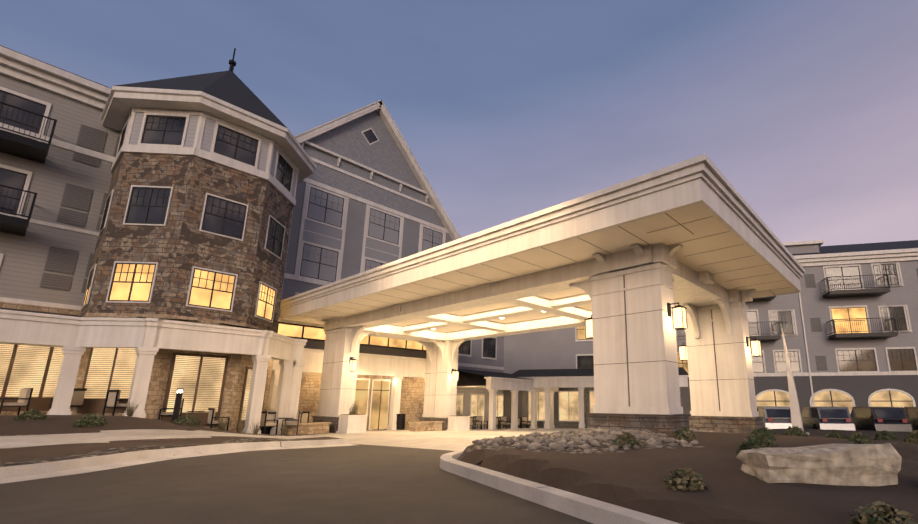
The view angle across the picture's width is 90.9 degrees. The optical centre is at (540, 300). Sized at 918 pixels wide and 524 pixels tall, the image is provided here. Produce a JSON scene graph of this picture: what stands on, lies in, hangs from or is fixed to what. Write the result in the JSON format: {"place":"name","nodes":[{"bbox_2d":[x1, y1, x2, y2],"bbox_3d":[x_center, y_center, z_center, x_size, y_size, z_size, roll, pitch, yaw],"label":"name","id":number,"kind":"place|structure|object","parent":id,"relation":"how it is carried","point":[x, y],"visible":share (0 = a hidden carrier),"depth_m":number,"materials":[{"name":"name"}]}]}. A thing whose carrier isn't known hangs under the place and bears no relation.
{"place":"outdoors","nodes":[
{"label":"outdoors","id":0,"kind":"place"},
{"bbox_2d":[0,415,917,523],"bbox_3d":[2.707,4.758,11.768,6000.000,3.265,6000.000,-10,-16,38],"label":"ground","id":1,"kind":"structure","parent":0,"point":[386,477],"depth_m":5.67,"materials":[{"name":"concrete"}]},
{"bbox_2d":[0,301,81,448],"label":"ground floor wall","id":2,"kind":"structure","parent":1,"relation":"on","point":[36,368],"depth_m":16.75,"materials":[{"name":"beige stone"}]},
{"bbox_2d":[80,107,132,315],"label":"tower wall","id":3,"kind":"structure","parent":1,"relation":"on","point":[116,167],"depth_m":18.05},
{"bbox_2d":[70,313,164,440],"bbox_3d":[-15.475,3.054,15.998,1.905,5.300,1.905,-10,-16,38],"label":"tower base","id":4,"kind":"object","parent":1,"relation":"on","point":[101,371],"visible":0.33,"depth_m":16.02,"materials":[{"name":"yellow glass"}]},
{"bbox_2d":[87,107,202,313],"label":"tower wall","id":5,"kind":"structure","parent":1,"relation":"on","point":[135,268],"depth_m":17.47,"materials":[{"name":"brown stone"}]},
{"bbox_2d":[100,48,316,183],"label":"tower roof","id":6,"kind":"structure","parent":5,"relation":"on","point":[231,96],"depth_m":19.14,"materials":[{"name":"black metal"}]},
{"bbox_2d":[47,346,305,437],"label":"columns","id":7,"kind":"structure","parent":1,"relation":"on","point":[288,391],"depth_m":17.30,"materials":[{"name":"white paint"}]},
{"bbox_2d":[0,308,82,346],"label":"fascia","id":8,"kind":"structure","parent":7,"relation":"on","point":[26,327],"depth_m":14.61,"materials":[{"name":"white paint"}]},
{"bbox_2d":[75,317,180,347],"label":"porch fascia","id":9,"kind":"structure","parent":7,"relation":"on","point":[98,332],"depth_m":15.37,"materials":[{"name":"white paint"}]},
{"bbox_2d":[137,316,273,354],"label":"porch fascia","id":10,"kind":"structure","parent":7,"relation":"on","point":[185,336],"depth_m":16.68,"materials":[{"name":"white paint"}]},
{"bbox_2d":[222,323,293,359],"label":"fascia","id":11,"kind":"structure","parent":7,"relation":"on","point":[279,347],"depth_m":19.12,"materials":[{"name":"white paint"}]},
{"bbox_2d":[274,338,306,360],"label":"fascia","id":12,"kind":"structure","parent":7,"relation":"on","point":[297,349],"depth_m":20.66,"materials":[{"name":"white paint"}]},
{"bbox_2d":[171,388,183,422],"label":"bollard lights","id":13,"kind":"object","parent":1,"relation":"on","point":[177,404],"visible":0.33,"depth_m":14.66,"materials":[{"name":"black metal"}]},
{"bbox_2d":[0,439,355,483],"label":"sidewalk","id":14,"kind":"structure","parent":1,"relation":"on","point":[16,473],"depth_m":8.32,"materials":[{"name":"concrete"}]},
{"bbox_2d":[141,314,245,440],"bbox_3d":[-13.252,3.306,17.115,0.060,5.300,2.694,-10,-16,38],"label":"tower base","id":15,"kind":"object","parent":1,"relation":"on","point":[205,380],"visible":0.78,"depth_m":17.10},
{"bbox_2d":[165,111,273,322],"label":"tower wall","id":16,"kind":"structure","parent":1,"relation":"on","point":[213,271],"depth_m":18.56,"materials":[{"name":"brown stone"}]},
{"bbox_2d":[0,45,459,317],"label":"building","id":17,"kind":"structure","parent":1,"relation":"on","point":[366,197],"depth_m":19.16,"materials":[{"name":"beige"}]},
{"bbox_2d":[230,323,275,431],"bbox_3d":[-12.543,3.833,19.454,1.905,5.300,1.905,-10,-16,38],"label":"tower base","id":18,"kind":"object","parent":1,"relation":"on","point":[242,390],"visible":0.38,"depth_m":18.67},
{"bbox_2d":[0,388,530,434],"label":"patio furniture","id":19,"kind":"object","parent":1,"relation":"on","point":[112,400],"visible":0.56,"depth_m":16.99,"materials":[{"name":"black metal"}]},
{"bbox_2d":[246,141,298,332],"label":"tower wall","id":20,"kind":"structure","parent":1,"relation":"on","point":[270,262],"depth_m":20.83,"materials":[{"name":"brown stone"}]},
{"bbox_2d":[267,318,426,429],"bbox_3d":[-10.108,5.047,27.094,1.110,6.450,12.200,-10,-16,38],"label":"entrance vestibule","id":21,"kind":"object","parent":1,"relation":"on","point":[390,382],"visible":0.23,"depth_m":27.04,"materials":[{"name":"tan stone"},{"name":"glass"},{"name":"cream painted trim"}]},
{"bbox_2d":[260,413,470,434],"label":"entrance props","id":22,"kind":"object","parent":1,"relation":"on","point":[351,423],"visible":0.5,"depth_m":21.21,"materials":[{"name":"beige stone"}]},
{"bbox_2d":[347,401,462,415],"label":"potted plants","id":23,"kind":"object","parent":22,"relation":"on","point":[355,410],"depth_m":21.59,"materials":[{"name":"plant"}]},
{"bbox_2d":[13,401,917,523],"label":"bed plants","id":24,"kind":"object","parent":1,"relation":"on","point":[873,513],"visible":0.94,"depth_m":7.45,"materials":[{"name":"green plant"}]},
{"bbox_2d":[456,235,557,429],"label":"wing","id":25,"kind":"structure","parent":1,"relation":"on","point":[484,381],"depth_m":34.86,"materials":[{"name":"grey paint"}]},
{"bbox_2d":[312,243,764,433],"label":"canopy columns","id":26,"kind":"structure","parent":1,"relation":"on","point":[636,378],"depth_m":15.84,"materials":[{"name":"white paint"}]},
{"bbox_2d":[280,154,804,341],"bbox_3d":[-1.750,0.111,20.520,22.750,1.431,11.100,-10,-16,38],"label":"canopy","id":27,"kind":"object","parent":26,"relation":"on","point":[516,276],"visible":0.88,"depth_m":14.36,"materials":[{"name":"paint"}]},
{"bbox_2d":[349,302,761,381],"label":"wall lanterns","id":28,"kind":"object","parent":26,"relation":"attached to","point":[679,316],"visible":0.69,"depth_m":13.62,"materials":[{"name":"white metal"}]},
{"bbox_2d":[440,450,683,523],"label":"island kerb","id":29,"kind":"structure","parent":1,"relation":"on","point":[591,510],"depth_m":4.79,"materials":[{"name":"concrete"}]},
{"bbox_2d":[472,427,737,452],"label":"river rocks","id":30,"kind":"object","parent":1,"relation":"on","point":[556,440],"visible":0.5,"depth_m":8.13,"materials":[{"name":"grey stone"}]},
{"bbox_2d":[503,240,917,428],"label":"building","id":31,"kind":"structure","parent":1,"relation":"on","point":[846,318],"depth_m":34.10,"materials":[{"name":"grey paint"}]},
{"bbox_2d":[757,406,791,428],"bbox_3d":[15.054,7.807,29.129,1.870,1.700,4.710,-3,-13,12],"label":"parked car","id":32,"kind":"object","parent":1,"relation":"on","point":[777,417],"visible":0.42,"depth_m":27.15,"materials":[{"name":"grey metal"}]},
{"bbox_2d":[781,328,809,434],"bbox_3d":[9.603,3.259,16.951,0.500,4.300,1.405,-10,-16,38],"label":"blade sculpture","id":33,"kind":"object","parent":1,"relation":"on","point":[796,419],"visible":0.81,"depth_m":16.75,"materials":[{"name":"white metal"}]},
{"bbox_2d":[736,443,901,485],"bbox_3d":[3.109,1.834,5.037,1.505,0.467,0.683,1,-13,-2],"label":"slab boulder","id":34,"kind":"object","parent":1,"relation":"on","point":[855,464],"visible":0.85,"depth_m":4.74,"materials":[{"name":"stone"}]},
{"bbox_2d":[801,407,855,430],"bbox_3d":[17.984,7.667,28.507,1.870,1.700,4.710,-3,-13,12],"label":"parked car","id":35,"kind":"object","parent":1,"relation":"on","point":[834,418],"visible":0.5,"depth_m":26.59,"materials":[{"name":"silver metal"}]},
{"bbox_2d":[850,407,912,431],"bbox_3d":[20.817,7.532,27.906,1.870,1.700,4.710,-3,-13,12],"label":"parked car","id":36,"kind":"object","parent":1,"relation":"on","point":[893,419],"visible":0.69,"depth_m":26.01,"materials":[{"name":"grey metal"}]},
{"bbox_2d":[904,407,917,430],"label":"parked car","id":37,"kind":"object","parent":1,"relation":"on","point":[911,414],"visible":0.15,"depth_m":27.11,"materials":[{"name":"metal"}]},
{"bbox_2d":[0,0,917,245],"label":"sky","id":38,"kind":"structure","parent":0,"point":[509,110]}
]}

